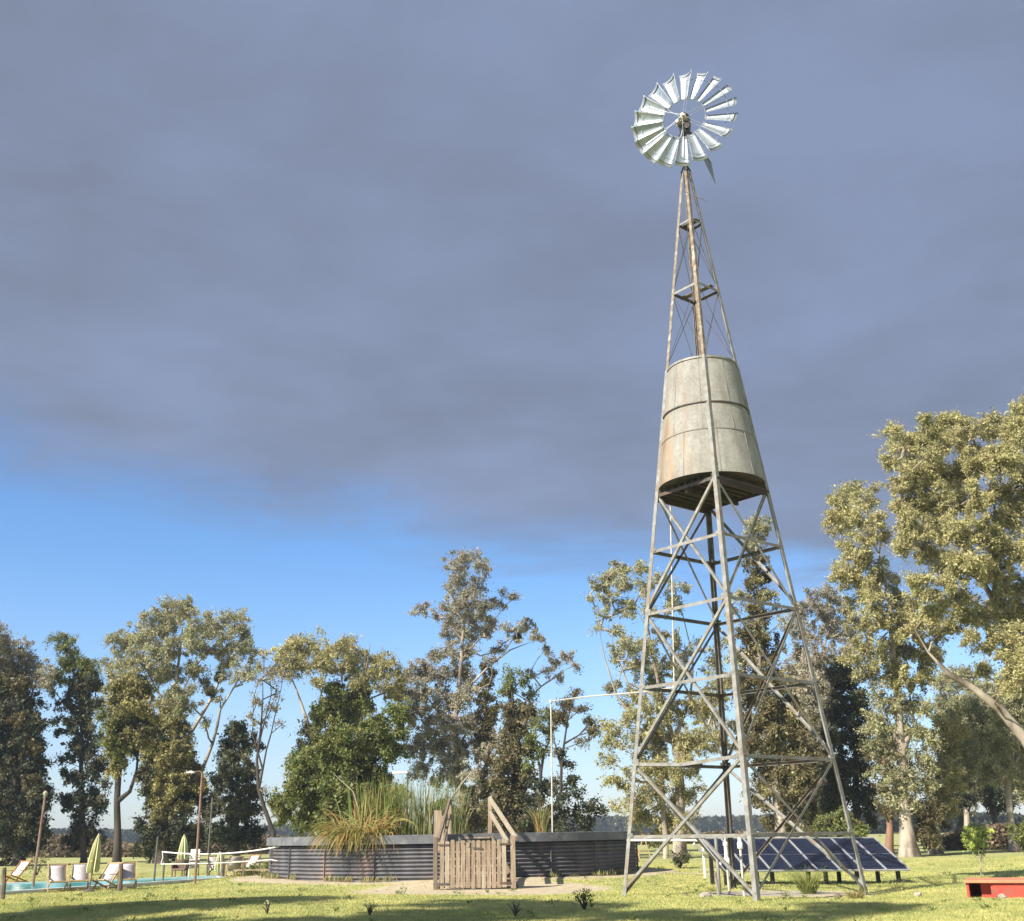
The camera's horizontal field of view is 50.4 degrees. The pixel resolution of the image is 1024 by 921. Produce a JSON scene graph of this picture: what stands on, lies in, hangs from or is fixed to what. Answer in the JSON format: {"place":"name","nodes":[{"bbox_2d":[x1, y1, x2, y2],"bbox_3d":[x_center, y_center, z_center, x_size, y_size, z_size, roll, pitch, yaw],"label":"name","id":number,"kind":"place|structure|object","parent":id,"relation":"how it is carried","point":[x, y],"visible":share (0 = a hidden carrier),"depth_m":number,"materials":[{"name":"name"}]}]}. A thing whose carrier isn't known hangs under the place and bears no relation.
{"place":"outdoors","nodes":[
{"label":"outdoors","id":0,"kind":"place"},
{"bbox_2d":[0,877,213,890],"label":"pool water","id":1,"kind":"structure","parent":0,"point":[20,886],"depth_m":41.79,"materials":[{"name":"teal liquid"}]},
{"bbox_2d":[0,831,1023,920],"bbox_3d":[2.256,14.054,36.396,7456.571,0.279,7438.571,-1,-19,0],"label":"ground","id":2,"kind":"structure","parent":0,"point":[544,886],"depth_m":35.35,"materials":[{"name":"green plant"}]},
{"bbox_2d":[0,867,6,899],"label":"wooden post","id":3,"kind":"object","parent":2,"relation":"on","point":[3,884],"visible":0.82,"depth_m":33.42,"materials":[{"name":"brown wood"}]},
{"bbox_2d":[6,860,31,882],"bbox_3d":[-21.001,17.421,46.052,0.725,0.912,0.966,-11,-21,27],"label":"deck chair","id":4,"kind":"object","parent":2,"relation":"on","point":[21,868],"visible":0.82,"depth_m":46.17,"materials":[{"name":"white fabric"}]},
{"bbox_2d":[0,619,58,865],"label":"ivy clad tree","id":5,"kind":"object","parent":2,"relation":"on","point":[23,783],"visible":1,"depth_m":81.07,"materials":[{"name":"green plant"}]},
{"bbox_2d":[23,850,55,874],"bbox_3d":[-24.596,20.888,56.377,1.894,1.236,1.678,-1,-19,0],"label":"shrub","id":6,"kind":"object","parent":2,"relation":"on","point":[39,865],"visible":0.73,"depth_m":56.23,"materials":[{"name":"green plant"}]},
{"bbox_2d":[32,791,47,885],"bbox_3d":[-17.685,14.255,40.681,0.210,3.643,0.180,-1,-19,0],"label":"lamp pole","id":7,"kind":"object","parent":2,"relation":"on","point":[45,793],"visible":0.95,"depth_m":40.65,"materials":[{"name":"beige metal"}]},
{"bbox_2d":[46,863,70,891],"bbox_3d":[-15.492,14.233,37.098,0.725,0.912,0.966,9,-21,-27],"label":"deck chair","id":8,"kind":"object","parent":2,"relation":"on","point":[56,873],"visible":0.98,"depth_m":37.27,"materials":[{"name":"white fabric"}]},
{"bbox_2d":[42,629,112,862],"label":"dark evergreen tree","id":9,"kind":"object","parent":2,"relation":"on","point":[82,687],"visible":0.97,"depth_m":83.25,"materials":[{"name":"green plant"}]},
{"bbox_2d":[68,862,90,890],"bbox_3d":[-14.876,14.327,37.438,0.725,0.912,0.966,6,-20,-19],"label":"deck chair","id":10,"kind":"object","parent":2,"relation":"on","point":[79,873],"visible":0.84,"depth_m":37.60,"materials":[{"name":"white fabric"}]},
{"bbox_2d":[82,834,100,891],"bbox_3d":[-14.090,13.502,36.536,0.465,1.868,0.435,-1,-19,0],"label":"folded umbrella","id":11,"kind":"object","parent":2,"relation":"on","point":[93,863],"visible":0.97,"depth_m":36.48,"materials":[{"name":"yellow fabric"}]},
{"bbox_2d":[92,861,123,889],"bbox_3d":[-14.182,14.528,38.039,0.725,0.912,0.966,-8,-20,19],"label":"deck chair","id":12,"kind":"object","parent":2,"relation":"on","point":[111,872],"visible":0.8,"depth_m":38.16,"materials":[{"name":"white fabric"}]},
{"bbox_2d":[0,875,226,894],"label":"pool coping","id":13,"kind":"object","parent":2,"relation":"on","point":[139,884],"visible":0.25,"depth_m":41.01,"materials":[{"name":"beige stone"}]},
{"bbox_2d":[161,846,279,880],"bbox_3d":[-11.181,15.514,41.556,5.179,1.432,0.104,-7,-20,16],"label":"sports net","id":14,"kind":"object","parent":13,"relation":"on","point":[164,864],"visible":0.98,"depth_m":41.73,"materials":[{"name":"white fabric"}]},
{"bbox_2d":[117,863,122,890],"bbox_3d":[-12.954,13.893,35.952,0.174,1.086,0.157,7,-20,-21],"label":"wooden post","id":15,"kind":"object","parent":2,"relation":"on","point":[120,880],"visible":0.79,"depth_m":35.93,"materials":[{"name":"brown wood"}]},
{"bbox_2d":[92,664,162,861],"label":"ivy clad tree","id":16,"kind":"object","parent":2,"relation":"on","point":[130,717],"visible":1,"depth_m":71.62,"materials":[{"name":"green plant"}]},
{"bbox_2d":[117,862,138,888],"bbox_3d":[-13.584,14.662,38.414,0.725,0.912,0.966,7,-20,-22],"label":"deck chair","id":17,"kind":"object","parent":2,"relation":"on","point":[129,871],"visible":0.67,"depth_m":38.63,"materials":[{"name":"white fabric"}]},
{"bbox_2d":[0,833,311,857],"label":"dry scrub","id":18,"kind":"object","parent":2,"relation":"on","point":[106,850],"visible":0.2,"depth_m":117.02,"materials":[{"name":"green plant"}]},
{"bbox_2d":[153,837,158,880],"bbox_3d":[-14.182,15.990,43.236,0.086,1.935,0.083,7,-20,-21],"label":"slim pole","id":19,"kind":"object","parent":2,"relation":"on","point":[154,873],"visible":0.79,"depth_m":43.23,"materials":[{"name":"grey metal"}]},
{"bbox_2d":[171,857,188,876],"bbox_3d":[-14.536,17.837,47.622,0.670,0.880,0.585,-1,-19,0],"label":"wicker chair","id":20,"kind":"object","parent":2,"relation":"on","point":[177,867],"visible":0.79,"depth_m":47.70,"materials":[{"name":"wicker"}]},
{"bbox_2d":[96,593,266,863],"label":"tall eucalyptus","id":21,"kind":"object","parent":2,"relation":"on","point":[175,790],"visible":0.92,"depth_m":81.31,"materials":[{"name":"green plant"}]},
{"bbox_2d":[205,686,218,698],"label":"nest","id":22,"kind":"object","parent":21,"relation":"on","point":[212,692],"visible":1,"depth_m":82.20,"materials":[{"name":"green plant"}]},
{"bbox_2d":[213,669,227,684],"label":"nest","id":23,"kind":"object","parent":21,"relation":"on","point":[216,677],"visible":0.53,"depth_m":82.77,"materials":[{"name":"green plant"}]},
{"bbox_2d":[177,834,188,876],"bbox_3d":[-14.433,17.345,47.709,0.487,1.842,0.512,-1,-19,0],"label":"folded umbrella","id":24,"kind":"object","parent":2,"relation":"on","point":[183,847],"visible":0.82,"depth_m":47.68,"materials":[{"name":"yellow fabric"}]},
{"bbox_2d":[185,849,199,876],"bbox_3d":[-14.207,17.960,48.447,0.520,1.201,0.495,-1,-19,0],"label":"white chair stack","id":25,"kind":"object","parent":2,"relation":"on","point":[191,860],"visible":0.45,"depth_m":48.57,"materials":[{"name":"paint"}]},
{"bbox_2d":[186,771,202,883],"bbox_3d":[-12.331,14.161,41.737,0.717,4.350,0.370,-1,-19,0],"label":"lamp pole","id":26,"kind":"object","parent":2,"relation":"on","point":[197,847],"visible":0.94,"depth_m":41.73,"materials":[{"name":"grey metal"}]},
{"bbox_2d":[206,798,212,873],"bbox_3d":[-14.751,18.384,52.988,0.092,3.737,0.083,-9,-20,21],"label":"slim pole","id":27,"kind":"object","parent":2,"relation":"on","point":[209,834],"visible":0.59,"depth_m":53.04,"materials":[{"name":"grey metal"}]},
{"bbox_2d":[206,856,219,875],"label":"deck chair","id":28,"kind":"object","parent":2,"relation":"on","point":[210,866],"visible":0.48,"depth_m":49.08,"materials":[{"name":"white fabric"}]},
{"bbox_2d":[214,851,222,875],"bbox_3d":[-12.595,17.398,46.785,0.414,1.150,0.435,-1,-19,0],"label":"folded umbrella","id":29,"kind":"object","parent":2,"relation":"on","point":[217,866],"visible":0.62,"depth_m":46.68,"materials":[{"name":"yellow fabric"}]},
{"bbox_2d":[220,856,223,876],"bbox_3d":[-12.168,17.191,45.669,0.170,1.124,0.157,7,-20,-21],"label":"wooden post","id":30,"kind":"object","parent":2,"relation":"on","point":[222,869],"visible":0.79,"depth_m":45.63,"materials":[{"name":"wood"}]},
{"bbox_2d":[197,715,269,855],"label":"dark evergreen tree","id":31,"kind":"object","parent":2,"relation":"on","point":[239,808],"visible":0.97,"depth_m":77.73,"materials":[{"name":"green plant"}]},
{"bbox_2d":[225,856,243,876],"bbox_3d":[-12.391,18.096,48.523,0.725,0.912,0.966,8,-21,-24],"label":"deck chair","id":32,"kind":"object","parent":2,"relation":"on","point":[233,865],"visible":0.71,"depth_m":48.37,"materials":[{"name":"beige fabric"}]},
{"bbox_2d":[224,859,268,876],"bbox_3d":[-10.982,17.307,45.935,2.459,0.879,0.070,-1,-19,0],"label":"rail fence","id":33,"kind":"object","parent":2,"relation":"on","point":[243,869],"visible":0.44,"depth_m":45.92,"materials":[{"name":"brown wood"}]},
{"bbox_2d":[233,862,261,875],"bbox_3d":[-11.766,18.095,48.115,1.251,0.870,1.222,-14,-23,32],"label":"pool shrub","id":34,"kind":"object","parent":2,"relation":"on","point":[252,866],"visible":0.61,"depth_m":48.00,"materials":[{"name":"green plant"}]},
{"bbox_2d":[239,854,260,873],"bbox_3d":[-12.212,18.735,50.388,0.725,0.912,0.966,-14,-23,32],"label":"deck chair","id":35,"kind":"object","parent":2,"relation":"on","point":[254,857],"visible":0.32,"depth_m":50.68,"materials":[{"name":"white fabric"}]},
{"bbox_2d":[260,857,268,872],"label":"pool shrub","id":36,"kind":"object","parent":2,"relation":"on","point":[266,865],"visible":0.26,"depth_m":48.73,"materials":[{"name":"green plant"}]},
{"bbox_2d":[259,900,271,913],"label":"seedling shrub","id":37,"kind":"object","parent":2,"relation":"on","point":[266,904],"visible":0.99,"depth_m":22.93,"materials":[{"name":"green plant"}]},
{"bbox_2d":[242,649,289,837],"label":"bare leaning tree","id":38,"kind":"object","parent":2,"relation":"on","point":[265,678],"visible":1,"depth_m":74.19,"materials":[{"name":"green plant"}]},
{"bbox_2d":[260,624,415,835],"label":"flat topped tree","id":39,"kind":"object","parent":2,"relation":"on","point":[352,703],"visible":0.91,"depth_m":78.29,"materials":[{"name":"green plant"}]},
{"bbox_2d":[265,698,413,836],"bbox_3d":[-9.422,18.031,60.421,8.562,9.071,7.816,-1,-19,0],"label":"round green tree","id":40,"kind":"object","parent":2,"relation":"on","point":[340,752],"visible":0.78,"depth_m":59.21,"materials":[{"name":"green plant"}]},
{"bbox_2d":[364,900,377,914],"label":"seedling shrub","id":41,"kind":"object","parent":2,"relation":"on","point":[370,910],"visible":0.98,"depth_m":22.63,"materials":[{"name":"green plant"}]},
{"bbox_2d":[392,771,407,807],"bbox_3d":[-5.378,17.258,52.053,0.780,4.552,0.279,-1,-19,0],"label":"lamp pole","id":42,"kind":"object","parent":2,"relation":"on","point":[404,772],"visible":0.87,"depth_m":52.63,"materials":[{"name":"white metal"}]},
{"bbox_2d":[257,867,636,882],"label":"tank weeds","id":43,"kind":"object","parent":2,"relation":"on","point":[347,878],"visible":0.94,"depth_m":38.86,"materials":[{"name":"green plant"}]},
{"bbox_2d":[266,831,639,881],"bbox_3d":[-2.330,16.012,44.211,15.020,1.550,15.020,-1,-19,0],"label":"stock tank","id":44,"kind":"object","parent":2,"relation":"on","point":[543,854],"visible":0.77,"depth_m":38.20,"materials":[{"name":"grey metal"}]},
{"bbox_2d":[302,789,416,858],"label":"arching grass","id":45,"kind":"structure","parent":44,"relation":"on","point":[344,833],"depth_m":38.08,"materials":[{"name":"green plant"}]},
{"bbox_2d":[345,774,415,834],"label":"tall grass","id":46,"kind":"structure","parent":44,"relation":"in","point":[377,805],"depth_m":39.88,"materials":[{"name":"green plant"}]},
{"bbox_2d":[334,774,358,807],"bbox_3d":[-6.083,12.136,39.872,1.030,1.238,0.093,-7,-20,16],"label":"dead stalk","id":47,"kind":"object","parent":46,"relation":"attached to","point":[350,789],"visible":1,"depth_m":39.75,"materials":[{"name":"brown plant"}]},
{"bbox_2d":[379,769,477,834],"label":"green reeds","id":48,"kind":"object","parent":44,"relation":"on","point":[421,828],"visible":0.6,"depth_m":39.96,"materials":[{"name":"green plant"}]},
{"bbox_2d":[451,769,474,797],"bbox_3d":[-1.938,12.662,42.442,1.091,1.200,0.095,9,-21,-27],"label":"dead branch","id":49,"kind":"object","parent":44,"relation":"on","point":[462,782],"visible":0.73,"depth_m":42.45,"materials":[{"name":"beige wood"}]},
{"bbox_2d":[524,802,551,831],"bbox_3d":[1.060,13.624,41.315,1.273,1.259,1.034,12,-23,-33],"label":"dry grass tuft","id":50,"kind":"object","parent":44,"relation":"on","point":[541,825],"visible":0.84,"depth_m":41.15,"materials":[{"name":"green plant"}]},
{"bbox_2d":[433,835,515,889],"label":"picket gate","id":51,"kind":"structure","parent":2,"relation":"on","point":[489,849],"depth_m":33.75,"materials":[{"name":"brown wood"}]},
{"bbox_2d":[434,796,517,888],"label":"wooden steps","id":52,"kind":"structure","parent":2,"relation":"on","point":[439,824],"depth_m":36.83,"materials":[{"name":"brown wood"}]},
{"bbox_2d":[391,546,583,833],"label":"tall grey tree","id":53,"kind":"object","parent":2,"relation":"on","point":[453,743],"visible":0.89,"depth_m":81.83,"materials":[{"name":"green plant"}]},
{"bbox_2d":[513,631,524,643],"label":"nest","id":54,"kind":"object","parent":53,"relation":"in","point":[519,636],"visible":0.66,"depth_m":83.86,"materials":[{"name":"brown plant"}]},
{"bbox_2d":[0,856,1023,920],"bbox_3d":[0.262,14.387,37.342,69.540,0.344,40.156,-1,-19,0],"label":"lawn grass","id":55,"kind":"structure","parent":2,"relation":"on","point":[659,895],"depth_m":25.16,"materials":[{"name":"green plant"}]},
{"bbox_2d":[476,663,550,832],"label":"ivy clad tree","id":56,"kind":"object","parent":2,"relation":"on","point":[510,752],"visible":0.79,"depth_m":73.21,"materials":[{"name":"green plant"}]},
{"bbox_2d":[506,899,524,915],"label":"seedling shrub","id":57,"kind":"object","parent":2,"relation":"on","point":[515,911],"visible":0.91,"depth_m":22.12,"materials":[{"name":"green plant"}]},
{"bbox_2d":[50,813,1022,842],"bbox_3d":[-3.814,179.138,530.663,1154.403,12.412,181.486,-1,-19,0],"label":"distant wood","id":58,"kind":"object","parent":2,"relation":"on","point":[703,824],"visible":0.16,"depth_m":546.75,"materials":[{"name":"green plant"}]},
{"bbox_2d":[514,705,569,832],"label":"ivy clad tree","id":59,"kind":"object","parent":2,"relation":"on","point":[539,788],"visible":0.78,"depth_m":70.94,"materials":[{"name":"green plant"}]},
{"bbox_2d":[544,687,609,831],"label":"ivy clad tree","id":60,"kind":"object","parent":2,"relation":"on","point":[585,823],"visible":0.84,"depth_m":69.00,"materials":[{"name":"green plant"}]},
{"bbox_2d":[566,887,594,909],"bbox_3d":[1.528,9.453,23.530,0.689,0.554,0.496,-19,-26,42],"label":"seedling shrub","id":61,"kind":"object","parent":2,"relation":"on","point":[584,899],"visible":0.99,"depth_m":23.45,"materials":[{"name":"green plant"}]},
{"bbox_2d":[639,834,650,856],"bbox_3d":[7.460,21.920,61.532,0.848,1.463,0.050,-1,-19,0],"label":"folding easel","id":62,"kind":"object","parent":2,"relation":"on","point":[646,846],"visible":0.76,"depth_m":61.51,"materials":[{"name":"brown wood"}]},
{"bbox_2d":[584,556,728,858],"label":"tall eucalyptus","id":63,"kind":"object","parent":2,"relation":"on","point":[688,742],"visible":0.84,"depth_m":68.02,"materials":[{"name":"green plant"}]},
{"bbox_2d":[631,839,706,877],"bbox_3d":[5.434,14.345,39.178,3.332,1.352,0.678,-15,-23,35],"label":"discharge pipe","id":64,"kind":"object","parent":2,"relation":"on","point":[702,850],"visible":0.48,"depth_m":38.65,"materials":[{"name":"white metal"}]},
{"bbox_2d":[666,845,693,868],"bbox_3d":[7.557,17.935,49.131,1.263,1.060,1.332,15,-25,-40],"label":"green bush","id":65,"kind":"object","parent":2,"relation":"on","point":[684,856],"visible":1,"depth_m":48.94,"materials":[{"name":"green plant"}]},
{"bbox_2d":[698,892,711,897],"bbox_3d":[4.776,10.786,26.936,0.311,0.190,0.344,-14,-23,33],"label":"stone","id":66,"kind":"object","parent":2,"relation":"on","point":[705,894],"visible":0.65,"depth_m":26.85,"materials":[{"name":"beige stone"}]},
{"bbox_2d":[704,885,721,891],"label":"grass tuft","id":67,"kind":"object","parent":2,"relation":"on","point":[711,889],"visible":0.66,"depth_m":29.64,"materials":[{"name":"green plant"}]},
{"bbox_2d":[637,830,794,844],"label":"dry scrub","id":68,"kind":"object","parent":2,"relation":"on","point":[692,842],"visible":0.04,"depth_m":138.94,"materials":[{"name":"brown plant"}]},
{"bbox_2d":[622,69,876,900],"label":"windmill tower","id":69,"kind":"structure","parent":2,"relation":"on","point":[654,141],"depth_m":30.52,"materials":[{"name":"metal"}]},
{"bbox_2d":[549,505,674,831],"bbox_3d":[2.607,7.451,35.487,1.144,9.668,10.919,5,-20,-17],"label":"water pipe","id":70,"kind":"object","parent":69,"relation":"attached to","point":[551,701],"visible":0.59,"depth_m":33.52,"materials":[{"name":"grey metal"}]},
{"bbox_2d":[658,355,768,513],"bbox_3d":[5.727,-0.812,31.965,3.049,4.060,3.035,-11,-21,26],"label":"elevated water tank","id":71,"kind":"object","parent":69,"relation":"attached to","point":[685,456],"visible":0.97,"depth_m":31.00,"materials":[{"name":"metal"}]},
{"bbox_2d":[690,660,839,836],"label":"eucalyptus","id":72,"kind":"object","parent":2,"relation":"on","point":[714,722],"visible":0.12,"depth_m":93.44,"materials":[{"name":"green plant"}]},
{"bbox_2d":[709,837,834,896],"bbox_3d":[6.612,10.612,28.474,3.291,1.601,1.660,2,-19,-8],"label":"well pump","id":73,"kind":"object","parent":2,"relation":"on","point":[743,893],"visible":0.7,"depth_m":28.36,"materials":[{"name":"metal"}]},
{"bbox_2d":[722,511,823,836],"bbox_3d":[15.224,12.999,65.333,5.768,21.179,4.111,-1,-19,0],"label":"ivy clad tree","id":74,"kind":"object","parent":2,"relation":"on","point":[776,722],"visible":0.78,"depth_m":64.05,"materials":[{"name":"green plant"}]},
{"bbox_2d":[699,837,909,885],"bbox_3d":[8.864,12.265,33.107,5.934,1.562,1.780,0,-19,-4],"label":"solar array","id":75,"kind":"object","parent":2,"relation":"on","point":[804,854],"visible":0.69,"depth_m":33.15,"materials":[{"name":"dark blue photovoltaic glass"},{"name":"pale aluminium"},{"name":"dark steel"}]},
{"bbox_2d":[782,866,831,893],"bbox_3d":[7.655,10.816,28.136,1.514,0.821,1.496,-1,-19,0],"label":"grass tuft","id":76,"kind":"object","parent":2,"relation":"on","point":[804,887],"visible":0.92,"depth_m":28.08,"materials":[{"name":"green plant"}]},
{"bbox_2d":[774,582,861,827],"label":"tall eucalyptus","id":77,"kind":"object","parent":2,"relation":"on","point":[826,614],"visible":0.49,"depth_m":79.20,"materials":[{"name":"green plant"}]},
{"bbox_2d":[802,805,871,836],"bbox_3d":[16.453,18.893,54.871,3.477,2.939,2.758,4,-20,-14],"label":"round bush tree","id":78,"kind":"object","parent":2,"relation":"on","point":[836,820],"visible":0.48,"depth_m":54.94,"materials":[{"name":"green plant"}]},
{"bbox_2d":[812,659,881,835],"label":"dark evergreen tree","id":79,"kind":"object","parent":2,"relation":"on","point":[843,713],"visible":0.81,"depth_m":69.24,"materials":[{"name":"green plant"}]},
{"bbox_2d":[840,886,870,898],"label":"grass tuft","id":80,"kind":"object","parent":2,"relation":"on","point":[857,894],"visible":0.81,"depth_m":26.32,"materials":[{"name":"plant"}]},
{"bbox_2d":[859,710,896,855],"bbox_3d":[22.583,19.404,65.346,3.245,8.718,2.481,5,-20,-16],"label":"ivy clad tree","id":81,"kind":"object","parent":2,"relation":"on","point":[889,842],"visible":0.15,"depth_m":64.30,"materials":[{"name":"green plant"}]},
{"bbox_2d":[820,478,951,856],"bbox_3d":[22.894,11.703,65.562,7.819,23.697,6.538,-1,-19,0],"label":"eucalyptus","id":82,"kind":"object","parent":2,"relation":"on","point":[901,731],"visible":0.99,"depth_m":64.58,"materials":[{"name":"green plant"}]},
{"bbox_2d":[888,879,904,888],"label":"grass tuft","id":83,"kind":"object","parent":2,"relation":"on","point":[902,885],"visible":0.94,"depth_m":29.66,"materials":[{"name":"green plant"}]},
{"bbox_2d":[805,809,1023,833],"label":"distant wood","id":84,"kind":"object","parent":2,"relation":"on","point":[980,818],"visible":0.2,"depth_m":267.38,"materials":[{"name":"green plant"}]},
{"bbox_2d":[914,891,921,895],"bbox_3d":[9.925,10.617,26.575,0.185,0.164,0.189,12,-23,-34],"label":"stone","id":85,"kind":"object","parent":2,"relation":"on","point":[917,893],"visible":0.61,"depth_m":26.52,"materials":[{"name":"beige stone"}]},
{"bbox_2d":[925,875,942,883],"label":"grass tuft","id":86,"kind":"object","parent":2,"relation":"on","point":[934,879],"visible":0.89,"depth_m":32.05,"materials":[{"name":"green plant"}]},
{"bbox_2d":[866,394,1023,746],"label":"eucalyptus","id":87,"kind":"object","parent":2,"relation":"on","point":[931,444],"visible":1,"depth_m":54.02,"materials":[{"name":"green plant"}]},
{"bbox_2d":[917,701,975,853],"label":"ivy clad tree","id":88,"kind":"object","parent":2,"relation":"on","point":[949,754],"visible":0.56,"depth_m":66.93,"materials":[{"name":"green plant"}]},
{"bbox_2d":[949,742,986,829],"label":"dark evergreen tree","id":89,"kind":"object","parent":2,"relation":"on","point":[966,799],"visible":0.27,"depth_m":82.88,"materials":[{"name":"green plant"}]},
{"bbox_2d":[926,662,1023,826],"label":"eucalyptus","id":90,"kind":"object","parent":2,"relation":"on","point":[946,681],"visible":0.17,"depth_m":94.61,"materials":[{"name":"green plant"}]},
{"bbox_2d":[961,822,994,876],"bbox_3d":[14.688,12.411,34.370,0.976,1.873,1.454,-1,-19,0],"label":"young sapling","id":91,"kind":"object","parent":2,"relation":"on","point":[974,831],"visible":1,"depth_m":34.34,"materials":[{"name":"green plant"}]},
{"bbox_2d":[941,822,1023,849],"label":"dry scrub","id":92,"kind":"object","parent":2,"relation":"on","point":[952,840],"visible":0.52,"depth_m":74.62,"materials":[{"name":"green plant"}]},
{"bbox_2d":[950,684,1023,851],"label":"tall eucalyptus","id":93,"kind":"object","parent":2,"relation":"on","point":[998,764],"visible":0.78,"depth_m":69.03,"materials":[{"name":"green plant"}]},
{"bbox_2d":[964,877,1023,898],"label":"red trough","id":94,"kind":"object","parent":2,"relation":"on","point":[994,887],"visible":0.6,"depth_m":25.35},
{"bbox_2d":[975,760,1020,846],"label":"dark evergreen tree","id":95,"kind":"object","parent":2,"relation":"on","point":[992,798],"visible":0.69,"depth_m":85.39,"materials":[{"name":"green plant"}]},
{"bbox_2d":[997,893,1006,899],"bbox_3d":[11.185,9.966,24.805,0.196,0.167,0.199,-1,-19,0],"label":"stone","id":96,"kind":"object","parent":2,"relation":"on","point":[1002,896],"visible":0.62,"depth_m":24.75,"materials":[{"name":"beige stone"}]},
{"bbox_2d":[1003,817,1023,852],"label":"green bush","id":97,"kind":"object","parent":2,"relation":"on","point":[1018,835],"visible":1,"depth_m":52.55,"materials":[{"name":"green plant"}]},
{"bbox_2d":[0,0,1023,829],"label":"sky","id":98,"kind":"structure","parent":0,"point":[306,306],"materials":[{"name":"blue"}]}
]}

